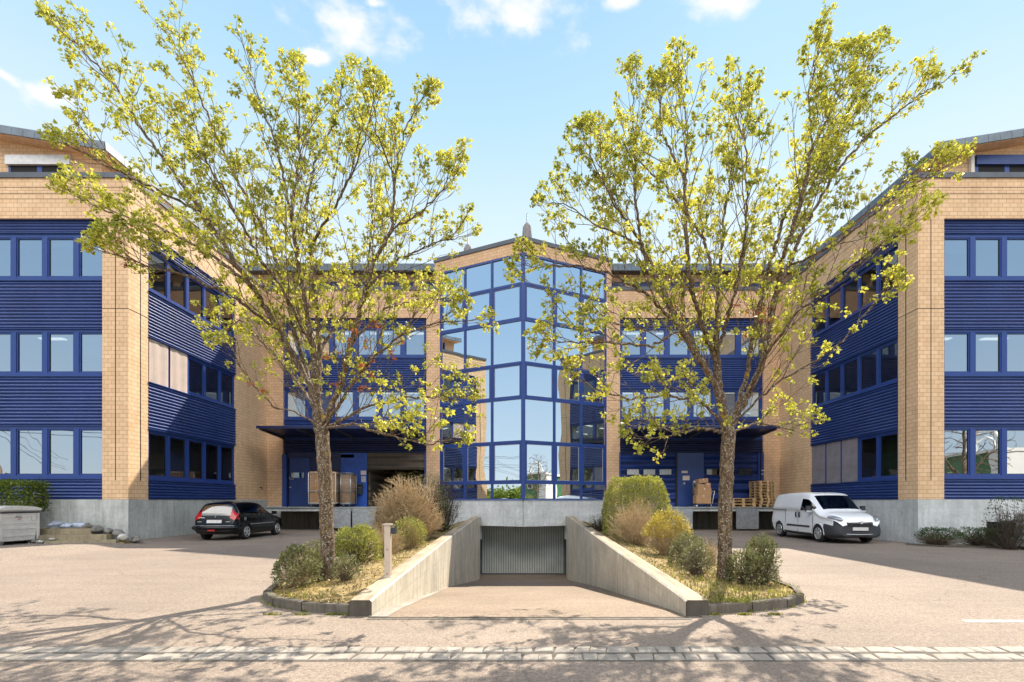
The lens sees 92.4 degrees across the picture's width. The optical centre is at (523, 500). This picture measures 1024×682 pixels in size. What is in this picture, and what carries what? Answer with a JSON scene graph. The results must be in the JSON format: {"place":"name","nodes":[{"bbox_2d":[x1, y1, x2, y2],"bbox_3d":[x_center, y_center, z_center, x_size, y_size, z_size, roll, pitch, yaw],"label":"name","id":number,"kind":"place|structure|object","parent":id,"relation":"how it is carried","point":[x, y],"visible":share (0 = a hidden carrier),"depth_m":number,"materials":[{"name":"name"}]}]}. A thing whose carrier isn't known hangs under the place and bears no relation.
{"place":"outdoors","nodes":[
{"label":"outdoors","id":0,"kind":"place"},
{"bbox_2d":[0,529,1023,681],"bbox_3d":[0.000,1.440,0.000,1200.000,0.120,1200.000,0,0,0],"label":"ground","id":1,"kind":"structure","parent":0,"point":[194,590],"depth_m":6.03,"materials":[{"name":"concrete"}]},
{"bbox_2d":[0,506,41,545],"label":"dumpster","id":2,"kind":"object","parent":1,"relation":"on","point":[17,523],"visible":0.88,"depth_m":15.43,"materials":[{"name":"metal"}]},
{"bbox_2d":[4,541,133,543],"bbox_3d":[-15.200,1.450,16.365,4.000,0.140,1.030,0,0,0],"label":"rock bed","id":3,"kind":"object","parent":1,"relation":"on","point":[124,542],"visible":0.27,"depth_m":16.38,"materials":[{"name":"stone"}]},
{"bbox_2d":[0,478,53,542],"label":"clipped hedge","id":4,"kind":"object","parent":3,"relation":"on","point":[41,490],"visible":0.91,"depth_m":16.01,"materials":[{"name":"green plant"}]},
{"bbox_2d":[35,528,97,539],"bbox_3d":[-15.445,1.220,16.605,1.767,0.560,0.552,0,0,-5],"label":"stone step","id":5,"kind":"object","parent":3,"relation":"on","point":[45,531],"visible":0.43,"depth_m":16.42,"materials":[{"name":"beige stone"}]},
{"bbox_2d":[39,534,113,542],"bbox_3d":[-14.825,1.315,16.305,1.930,0.370,0.453,0,0,-8],"label":"stone step","id":6,"kind":"object","parent":3,"relation":"on","point":[79,537],"visible":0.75,"depth_m":16.18,"materials":[{"name":"beige stone"}]},
{"bbox_2d":[0,125,267,540],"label":"office wing","id":7,"kind":"structure","parent":1,"relation":"on","point":[108,419],"depth_m":17.09,"materials":[{"name":"blue metal"}]},
{"bbox_2d":[0,426,13,477],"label":"window","id":8,"kind":"structure","parent":7,"relation":"in","point":[6,432],"depth_m":17.10,"materials":[{"name":"glass"}]},
{"bbox_2d":[0,329,13,375],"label":"window","id":9,"kind":"structure","parent":7,"relation":"in","point":[6,335],"depth_m":17.10,"materials":[{"name":"blue glass"}]},
{"bbox_2d":[0,234,13,279],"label":"window","id":10,"kind":"structure","parent":7,"relation":"in","point":[6,240],"depth_m":17.10,"materials":[{"name":"glass"}]},
{"bbox_2d":[14,426,44,477],"bbox_3d":[-17.155,-1.675,17.090,1.090,1.830,0.100,0,0,0],"label":"window","id":11,"kind":"structure","parent":7,"relation":"in","point":[29,441],"depth_m":17.10,"materials":[{"name":"glass"}]},
{"bbox_2d":[14,329,44,375],"bbox_3d":[-17.155,-5.130,17.090,1.090,1.620,0.100,0,0,0],"label":"window","id":12,"kind":"structure","parent":7,"relation":"in","point":[29,344],"depth_m":17.10,"materials":[{"name":"glass"}]},
{"bbox_2d":[14,234,44,279],"bbox_3d":[-17.155,-8.450,17.090,1.090,1.620,0.100,0,0,0],"label":"window","id":13,"kind":"structure","parent":7,"relation":"in","point":[29,249],"depth_m":17.10,"materials":[{"name":"blue glass"}]},
{"bbox_2d":[45,426,75,477],"bbox_3d":[-16.065,-1.675,17.090,1.090,1.830,0.100,0,0,0],"label":"window","id":14,"kind":"structure","parent":7,"relation":"in","point":[60,441],"depth_m":17.10,"materials":[{"name":"glass"}]},
{"bbox_2d":[45,329,75,375],"bbox_3d":[-16.065,-5.130,17.090,1.090,1.620,0.100,0,0,0],"label":"window","id":15,"kind":"structure","parent":7,"relation":"in","point":[60,344],"depth_m":17.10,"materials":[{"name":"blue glass"}]},
{"bbox_2d":[45,234,75,279],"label":"window","id":16,"kind":"structure","parent":7,"relation":"in","point":[60,249],"depth_m":17.10,"materials":[{"name":"glass"}]},
{"bbox_2d":[76,426,101,477],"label":"window","id":17,"kind":"structure","parent":7,"relation":"in","point":[88,438],"depth_m":17.10,"materials":[{"name":"glass"}]},
{"bbox_2d":[76,329,101,375],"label":"window","id":18,"kind":"structure","parent":7,"relation":"in","point":[88,341],"depth_m":17.10,"materials":[{"name":"glass"}]},
{"bbox_2d":[76,234,101,279],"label":"window","id":19,"kind":"structure","parent":7,"relation":"in","point":[88,266],"depth_m":17.10,"materials":[{"name":"blue glass"}]},
{"bbox_2d":[148,429,168,480],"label":"window","id":20,"kind":"structure","parent":7,"relation":"in","point":[166,435],"depth_m":18.77,"materials":[{"name":"blue paint"}]},
{"bbox_2d":[148,338,168,386],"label":"window","id":21,"kind":"structure","parent":7,"relation":"in","point":[158,353],"depth_m":18.34,"materials":[{"name":"glass"}]},
{"bbox_2d":[169,433,187,481],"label":"window","id":22,"kind":"structure","parent":7,"relation":"in","point":[185,439],"depth_m":19.85,"materials":[{"name":"blue paint"}]},
{"bbox_2d":[169,347,187,392],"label":"window","id":23,"kind":"structure","parent":7,"relation":"in","point":[178,360],"depth_m":19.40,"materials":[{"name":"glass"}]},
{"bbox_2d":[192,497,281,538],"bbox_3d":[-11.514,0.688,20.132,1.980,1.623,4.195,0,0,-1],"label":"estate car","id":24,"kind":"object","parent":1,"relation":"on","point":[243,520],"visible":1,"depth_m":18.54,"materials":[{"name":"black paint"}]},
{"bbox_2d":[263,550,367,616],"bbox_3d":[-4.197,1.460,15.076,1.691,0.181,17.570,0,0,-7],"label":"kerb edging","id":25,"kind":"object","parent":1,"relation":"on","point":[315,606],"visible":0.45,"depth_m":6.64,"materials":[{"name":"concrete"}]},
{"bbox_2d":[272,521,464,602],"bbox_3d":[-3.460,1.172,15.300,2.080,0.508,17.500,0,0,0],"label":"planting bed","id":26,"kind":"object","parent":1,"relation":"on","point":[358,581],"visible":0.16,"depth_m":8.08,"materials":[{"name":"soil"}]},
{"bbox_2d":[33,0,498,580],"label":"maple tree","id":27,"kind":"object","parent":26,"relation":"on","point":[295,220],"visible":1,"depth_m":7.90,"materials":[{"name":"green plant"}]},
{"bbox_2d":[269,543,323,586],"bbox_3d":[-3.672,1.050,7.993,0.808,0.733,0.820,0,0,0],"label":"shrub","id":28,"kind":"object","parent":26,"relation":"on","point":[301,572],"visible":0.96,"depth_m":7.88,"materials":[{"name":"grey plant"}]},
{"bbox_2d":[329,554,363,580],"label":"shrub","id":29,"kind":"object","parent":26,"relation":"on","point":[346,575],"visible":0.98,"depth_m":8.15,"materials":[{"name":"green plant"}]},
{"bbox_2d":[334,522,383,564],"bbox_3d":[-3.521,0.927,10.409,1.095,0.935,1.077,0,0,0],"label":"shrub","id":30,"kind":"object","parent":26,"relation":"on","point":[361,548],"visible":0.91,"depth_m":10.25,"materials":[{"name":"green plant"}]},
{"bbox_2d":[369,469,446,541],"bbox_3d":[-3.335,0.199,14.330,2.249,2.235,2.262,0,0,0],"label":"bare bush","id":31,"kind":"object","parent":26,"relation":"on","point":[416,506],"visible":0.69,"depth_m":13.94,"materials":[{"name":"brown plant"}]},
{"bbox_2d":[392,515,427,548],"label":"shrub","id":32,"kind":"object","parent":26,"relation":"on","point":[411,532],"visible":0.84,"depth_m":12.49,"materials":[{"name":"green plant"}]},
{"bbox_2d":[425,472,462,532],"bbox_3d":[-2.896,0.024,17.492,1.459,2.322,1.500,0,0,0],"label":"bare bush","id":33,"kind":"object","parent":26,"relation":"on","point":[449,515],"visible":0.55,"depth_m":17.35,"materials":[{"name":"grey plant"}]},
{"bbox_2d":[349,516,479,615],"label":"ramp retaining wall","id":34,"kind":"structure","parent":1,"relation":"on","point":[450,558],"depth_m":11.04,"materials":[{"name":"concrete"}]},
{"bbox_2d":[382,523,396,577],"bbox_3d":[-2.160,0.807,7.950,0.210,0.865,0.140,0,0,0],"label":"intercom post","id":35,"kind":"object","parent":34,"relation":"on","point":[389,530],"visible":1,"depth_m":7.91,"materials":[{"name":"beige metal"}]},
{"bbox_2d":[0,647,1023,661],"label":"gutter bedding","id":36,"kind":"object","parent":1,"relation":"on","point":[583,660],"visible":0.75,"depth_m":4.59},
{"bbox_2d":[0,646,1023,659],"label":"gutter setts","id":37,"kind":"structure","parent":36,"relation":"on","point":[220,653],"depth_m":4.75,"materials":[{"name":"stone"}]},
{"bbox_2d":[433,236,612,574],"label":"glass tower","id":38,"kind":"structure","parent":1,"relation":"on","point":[526,470],"depth_m":25.02,"materials":[{"name":"blue glass"}]},
{"bbox_2d":[442,446,463,482],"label":"window","id":39,"kind":"structure","parent":38,"relation":"in","point":[452,456],"depth_m":25.80,"materials":[{"name":"clear glass"}]},
{"bbox_2d":[466,444,490,482],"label":"window","id":40,"kind":"structure","parent":38,"relation":"in","point":[478,457],"depth_m":25.13,"materials":[{"name":"glass"}]},
{"bbox_2d":[466,368,490,401],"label":"window","id":41,"kind":"structure","parent":38,"relation":"in","point":[485,373],"depth_m":25.06,"materials":[{"name":"clear glass"}]},
{"bbox_2d":[466,291,490,327],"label":"window","id":42,"kind":"structure","parent":38,"relation":"in","point":[482,299],"depth_m":25.13,"materials":[{"name":"glass"}]},
{"bbox_2d":[493,442,520,481],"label":"window","id":43,"kind":"structure","parent":38,"relation":"in","point":[506,456],"depth_m":24.40,"materials":[{"name":"glass"}]},
{"bbox_2d":[493,363,520,398],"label":"window","id":44,"kind":"structure","parent":38,"relation":"in","point":[507,378],"depth_m":24.41,"materials":[{"name":"blue glass"}]},
{"bbox_2d":[493,284,520,322],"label":"window","id":45,"kind":"structure","parent":38,"relation":"in","point":[507,300],"depth_m":24.41,"materials":[{"name":"blue glass"}]},
{"bbox_2d":[480,526,565,574],"bbox_3d":[0.000,2.600,26.280,4.580,2.800,0.160,0,0,0],"label":"garage door","id":46,"kind":"structure","parent":38,"relation":"in","point":[503,549],"depth_m":26.27,"materials":[{"name":"metal"}]},
{"bbox_2d":[525,442,553,481],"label":"window","id":47,"kind":"structure","parent":38,"relation":"in","point":[539,457],"depth_m":24.42,"materials":[{"name":"clear glass"}]},
{"bbox_2d":[525,363,553,398],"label":"window","id":48,"kind":"structure","parent":38,"relation":"in","point":[539,380],"depth_m":24.42,"materials":[{"name":"blue glass"}]},
{"bbox_2d":[525,284,553,322],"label":"window","id":49,"kind":"structure","parent":38,"relation":"in","point":[534,296],"depth_m":24.33,"materials":[{"name":"blue glass"}]},
{"bbox_2d":[556,444,580,482],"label":"window","id":50,"kind":"structure","parent":38,"relation":"in","point":[568,457],"depth_m":25.15,"materials":[{"name":"glass"}]},
{"bbox_2d":[556,368,580,401],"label":"window","id":51,"kind":"structure","parent":38,"relation":"in","point":[564,392],"depth_m":25.10,"materials":[{"name":"glass"}]},
{"bbox_2d":[556,291,580,325],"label":"window","id":52,"kind":"structure","parent":38,"relation":"in","point":[567,297],"depth_m":25.12,"materials":[{"name":"glass"}]},
{"bbox_2d":[583,446,604,482],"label":"window","id":53,"kind":"structure","parent":38,"relation":"in","point":[593,456],"depth_m":25.81,"materials":[{"name":"glass"}]},
{"bbox_2d":[583,371,604,404],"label":"window","id":54,"kind":"structure","parent":38,"relation":"in","point":[589,378],"depth_m":25.75,"materials":[{"name":"glass"}]},
{"bbox_2d":[245,263,802,528],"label":"building","id":55,"kind":"structure","parent":1,"relation":"on","point":[379,459],"depth_m":26.20,"materials":[{"name":"metal"}]},
{"bbox_2d":[284,389,307,418],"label":"window","id":56,"kind":"structure","parent":55,"relation":"in","point":[289,403],"depth_m":26.30,"materials":[{"name":"glass"}]},
{"bbox_2d":[289,458,309,505],"bbox_3d":[-11.950,-0.982,26.191,1.100,2.575,0.118,0,0,0],"label":"steel door","id":57,"kind":"structure","parent":55,"relation":"in","point":[299,468],"depth_m":26.20,"materials":[{"name":"blue metal"}]},
{"bbox_2d":[332,389,355,418],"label":"window","id":58,"kind":"structure","parent":55,"relation":"in","point":[347,404],"depth_m":26.30,"materials":[{"name":"blue glass"}]},
{"bbox_2d":[356,389,378,418],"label":"window","id":59,"kind":"structure","parent":55,"relation":"in","point":[368,414],"depth_m":26.30,"materials":[{"name":"glass"}]},
{"bbox_2d":[356,327,378,356],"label":"window","id":60,"kind":"structure","parent":55,"relation":"in","point":[363,353],"depth_m":26.30,"materials":[{"name":"blue glass"}]},
{"bbox_2d":[379,389,402,418],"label":"window","id":61,"kind":"structure","parent":55,"relation":"in","point":[385,407],"depth_m":26.30,"materials":[{"name":"glass"}]},
{"bbox_2d":[379,327,402,356],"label":"window","id":62,"kind":"structure","parent":55,"relation":"in","point":[398,352],"depth_m":26.30,"materials":[{"name":"blue glass"}]},
{"bbox_2d":[367,453,423,469],"bbox_3d":[-6.760,-2.090,26.190,3.120,0.880,0.060,0,0,0],"label":"sectional door","id":63,"kind":"structure","parent":55,"relation":"in","point":[375,461],"depth_m":26.16,"materials":[{"name":"grey metal"}]},
{"bbox_2d":[403,327,425,356],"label":"window","id":64,"kind":"structure","parent":55,"relation":"in","point":[412,347],"depth_m":26.30,"materials":[{"name":"blue glass"}]},
{"bbox_2d":[620,389,642,418],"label":"window","id":65,"kind":"structure","parent":55,"relation":"in","point":[623,392],"depth_m":26.30,"materials":[{"name":"blue glass"}]},
{"bbox_2d":[620,327,642,356],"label":"window","id":66,"kind":"structure","parent":55,"relation":"in","point":[634,351],"depth_m":26.30,"materials":[{"name":"glass"}]},
{"bbox_2d":[621,453,674,506],"bbox_3d":[6.650,-1.107,26.219,2.940,2.865,0.082,0,0,0],"label":"sectional door","id":67,"kind":"structure","parent":55,"relation":"in","point":[632,464],"depth_m":26.20,"materials":[{"name":"metal"}]},
{"bbox_2d":[643,389,666,418],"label":"window","id":68,"kind":"structure","parent":55,"relation":"in","point":[660,409],"depth_m":26.30,"materials":[{"name":"glass"}]},
{"bbox_2d":[643,327,666,356],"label":"window","id":69,"kind":"structure","parent":55,"relation":"in","point":[650,338],"depth_m":26.30,"materials":[{"name":"blue glass"}]},
{"bbox_2d":[667,389,690,418],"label":"window","id":70,"kind":"structure","parent":55,"relation":"in","point":[670,405],"depth_m":26.30,"materials":[{"name":"blue glass"}]},
{"bbox_2d":[667,327,690,356],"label":"window","id":71,"kind":"structure","parent":55,"relation":"in","point":[672,351],"depth_m":26.30,"materials":[{"name":"blue glass"}]},
{"bbox_2d":[691,389,714,418],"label":"window","id":72,"kind":"structure","parent":55,"relation":"in","point":[711,399],"depth_m":26.30,"materials":[{"name":"glass"}]},
{"bbox_2d":[719,327,737,356],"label":"window","id":73,"kind":"structure","parent":55,"relation":"in","point":[732,348],"depth_m":26.30,"materials":[{"name":"beige glass"}]},
{"bbox_2d":[704,453,757,506],"bbox_3d":[11.070,-1.107,26.223,2.900,2.865,0.075,0,0,0],"label":"sectional door","id":74,"kind":"structure","parent":55,"relation":"in","point":[745,464],"depth_m":26.20,"materials":[{"name":"blue metal"}]},
{"bbox_2d":[738,389,761,418],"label":"window","id":75,"kind":"structure","parent":55,"relation":"in","point":[755,412],"depth_m":26.30,"materials":[{"name":"white glass"}]},
{"bbox_2d":[366,618,691,619],"bbox_3d":[0.070,1.508,6.215,4.100,0.025,0.090,0,0,0],"label":"ramp edge strip","id":76,"kind":"object","parent":1,"relation":"on","point":[528,619],"visible":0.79,"depth_m":6.17,"materials":[{"name":"concrete"}]},
{"bbox_2d":[566,516,708,616],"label":"ramp retaining wall","id":77,"kind":"structure","parent":1,"relation":"on","point":[594,557],"depth_m":10.91,"materials":[{"name":"concrete"}]},
{"bbox_2d":[582,521,801,604],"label":"grass","id":78,"kind":"structure","parent":1,"relation":"on","point":[746,600],"depth_m":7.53,"materials":[{"name":"plant"}]},
{"bbox_2d":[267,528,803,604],"bbox_3d":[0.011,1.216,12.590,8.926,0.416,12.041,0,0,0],"label":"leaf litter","id":79,"kind":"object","parent":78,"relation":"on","point":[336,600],"visible":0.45,"depth_m":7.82,"materials":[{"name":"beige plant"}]},
{"bbox_2d":[607,496,660,544],"bbox_3d":[3.220,0.558,13.874,1.781,1.436,1.773,0,0,0],"label":"bare bush","id":80,"kind":"object","parent":78,"relation":"on","point":[633,531],"visible":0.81,"depth_m":13.76,"materials":[{"name":"brown plant"}]},
{"bbox_2d":[601,474,672,539],"bbox_3d":[3.692,0.251,15.993,2.318,2.211,2.318,0,0,0],"label":"clipped bush","id":81,"kind":"object","parent":78,"relation":"on","point":[656,481],"visible":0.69,"depth_m":15.60,"materials":[{"name":"green plant"}]},
{"bbox_2d":[640,506,692,555],"bbox_3d":[3.463,0.750,11.816,1.289,1.223,1.243,0,0,0],"label":"golden shrub","id":82,"kind":"object","parent":78,"relation":"on","point":[662,546],"visible":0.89,"depth_m":11.66,"materials":[{"name":"yellow plant"}]},
{"bbox_2d":[667,531,706,565],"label":"shrub","id":83,"kind":"object","parent":78,"relation":"on","point":[678,547],"visible":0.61,"depth_m":9.85,"materials":[{"name":"green plant"}]},
{"bbox_2d":[677,540,716,575],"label":"shrub","id":84,"kind":"object","parent":78,"relation":"on","point":[694,567],"visible":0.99,"depth_m":8.65,"materials":[{"name":"green plant"}]},
{"bbox_2d":[503,0,986,579],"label":"maple tree","id":85,"kind":"object","parent":78,"relation":"on","point":[825,158],"visible":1,"depth_m":7.88,"materials":[{"name":"green plant"}]},
{"bbox_2d":[724,547,767,584],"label":"shrub","id":86,"kind":"object","parent":78,"relation":"on","point":[739,574],"visible":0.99,"depth_m":8.01,"materials":[{"name":"green plant"}]},
{"bbox_2d":[744,531,782,583],"bbox_3d":[4.056,0.980,8.306,0.623,0.930,0.612,0,0,-40],"label":"shrub","id":87,"kind":"object","parent":78,"relation":"on","point":[768,549],"visible":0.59,"depth_m":8.19,"materials":[{"name":"green plant"}]},
{"bbox_2d":[652,540,803,613],"bbox_3d":[4.302,1.460,15.078,1.810,0.181,17.547,0,0,7],"label":"kerb edging","id":88,"kind":"object","parent":1,"relation":"on","point":[736,607],"visible":0.41,"depth_m":6.69,"materials":[{"name":"concrete"}]},
{"bbox_2d":[772,492,880,541],"bbox_3d":[11.558,0.533,18.939,2.170,1.935,4.461,0,0,1],"label":"panel van","id":89,"kind":"object","parent":1,"relation":"on","point":[820,516],"visible":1,"depth_m":18.02,"materials":[{"name":"metal"}]},
{"bbox_2d":[779,128,1023,543],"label":"office wing","id":90,"kind":"structure","parent":1,"relation":"on","point":[916,393],"depth_m":17.09,"materials":[{"name":"blue metal"}]},
{"bbox_2d":[812,443,825,483],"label":"window","id":91,"kind":"structure","parent":90,"relation":"in","point":[818,451],"depth_m":22.59,"materials":[{"name":"blue paint"}]},
{"bbox_2d":[826,440,841,482],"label":"window","id":92,"kind":"structure","parent":90,"relation":"in","point":[833,450],"depth_m":21.50,"materials":[{"name":"blue paint"}]},
{"bbox_2d":[842,437,858,482],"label":"window","id":93,"kind":"structure","parent":90,"relation":"in","point":[850,447],"depth_m":20.45,"materials":[{"name":"blue paint"}]},
{"bbox_2d":[859,433,877,481],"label":"window","id":94,"kind":"structure","parent":90,"relation":"in","point":[861,478],"depth_m":19.64,"materials":[{"name":"blue paint"}]},
{"bbox_2d":[859,346,877,392],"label":"window","id":95,"kind":"structure","parent":90,"relation":"in","point":[875,349],"depth_m":19.64,"materials":[{"name":"blue paint"}]},
{"bbox_2d":[878,429,897,480],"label":"window","id":96,"kind":"structure","parent":90,"relation":"in","point":[891,477],"depth_m":18.71,"materials":[{"name":"blue paint"}]},
{"bbox_2d":[878,338,897,386],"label":"window","id":97,"kind":"structure","parent":90,"relation":"in","point":[894,341],"depth_m":18.68,"materials":[{"name":"blue paint"}]},
{"bbox_2d":[944,426,972,477],"bbox_3d":[15.065,-1.675,17.090,1.090,1.830,0.100,0,0,0],"label":"window","id":98,"kind":"structure","parent":90,"relation":"in","point":[958,440],"depth_m":17.10,"materials":[{"name":"glass"}]},
{"bbox_2d":[944,329,972,375],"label":"window","id":99,"kind":"structure","parent":90,"relation":"in","point":[958,343],"depth_m":17.10,"materials":[{"name":"blue glass"}]},
{"bbox_2d":[944,234,972,279],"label":"window","id":100,"kind":"structure","parent":90,"relation":"in","point":[958,248],"depth_m":17.10,"materials":[{"name":"blue glass"}]},
{"bbox_2d":[973,426,1003,477],"bbox_3d":[16.155,-1.675,17.090,1.090,1.830,0.100,0,0,0],"label":"window","id":101,"kind":"structure","parent":90,"relation":"in","point":[988,441],"depth_m":17.10,"materials":[{"name":"clear glass"}]},
{"bbox_2d":[973,329,1003,375],"bbox_3d":[16.155,-5.130,17.090,1.090,1.620,0.100,0,0,0],"label":"window","id":102,"kind":"structure","parent":90,"relation":"in","point":[988,344],"depth_m":17.10,"materials":[{"name":"blue glass"}]},
{"bbox_2d":[973,234,1003,279],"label":"window","id":103,"kind":"structure","parent":90,"relation":"in","point":[988,249],"depth_m":17.10,"materials":[{"name":"blue glass"}]},
{"bbox_2d":[1004,426,1023,477],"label":"window","id":104,"kind":"structure","parent":90,"relation":"in","point":[1013,435],"depth_m":17.10,"materials":[{"name":"glass"}]},
{"bbox_2d":[1004,329,1023,375],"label":"window","id":105,"kind":"structure","parent":90,"relation":"in","point":[1013,338],"depth_m":17.10,"materials":[{"name":"glass"}]},
{"bbox_2d":[1004,234,1023,279],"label":"window","id":106,"kind":"structure","parent":90,"relation":"in","point":[1013,243],"depth_m":17.10,"materials":[{"name":"blue glass"}]},
{"bbox_2d":[913,526,964,544],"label":"hedge","id":107,"kind":"object","parent":1,"relation":"on","point":[931,538],"visible":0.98,"depth_m":16.07,"materials":[{"name":"green plant"}]},
{"bbox_2d":[952,526,999,545],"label":"hedge","id":108,"kind":"object","parent":1,"relation":"on","point":[976,541],"visible":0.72,"depth_m":16.09,"materials":[{"name":"green plant"}]},
{"bbox_2d":[981,496,1023,549],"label":"bare bush","id":109,"kind":"object","parent":1,"relation":"on","point":[1008,542],"visible":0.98,"depth_m":15.00,"materials":[{"name":"brown plant"}]},
{"bbox_2d":[0,0,1023,263],"label":"sky","id":110,"kind":"structure","parent":0,"point":[513,73],"materials":[{"name":"blue"}]},
{"bbox_2d":[347,574,699,616],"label":"ramp floor","id":111,"kind":"structure","parent":0,"point":[523,595],"depth_m":8.56,"materials":[{"name":"concrete"}]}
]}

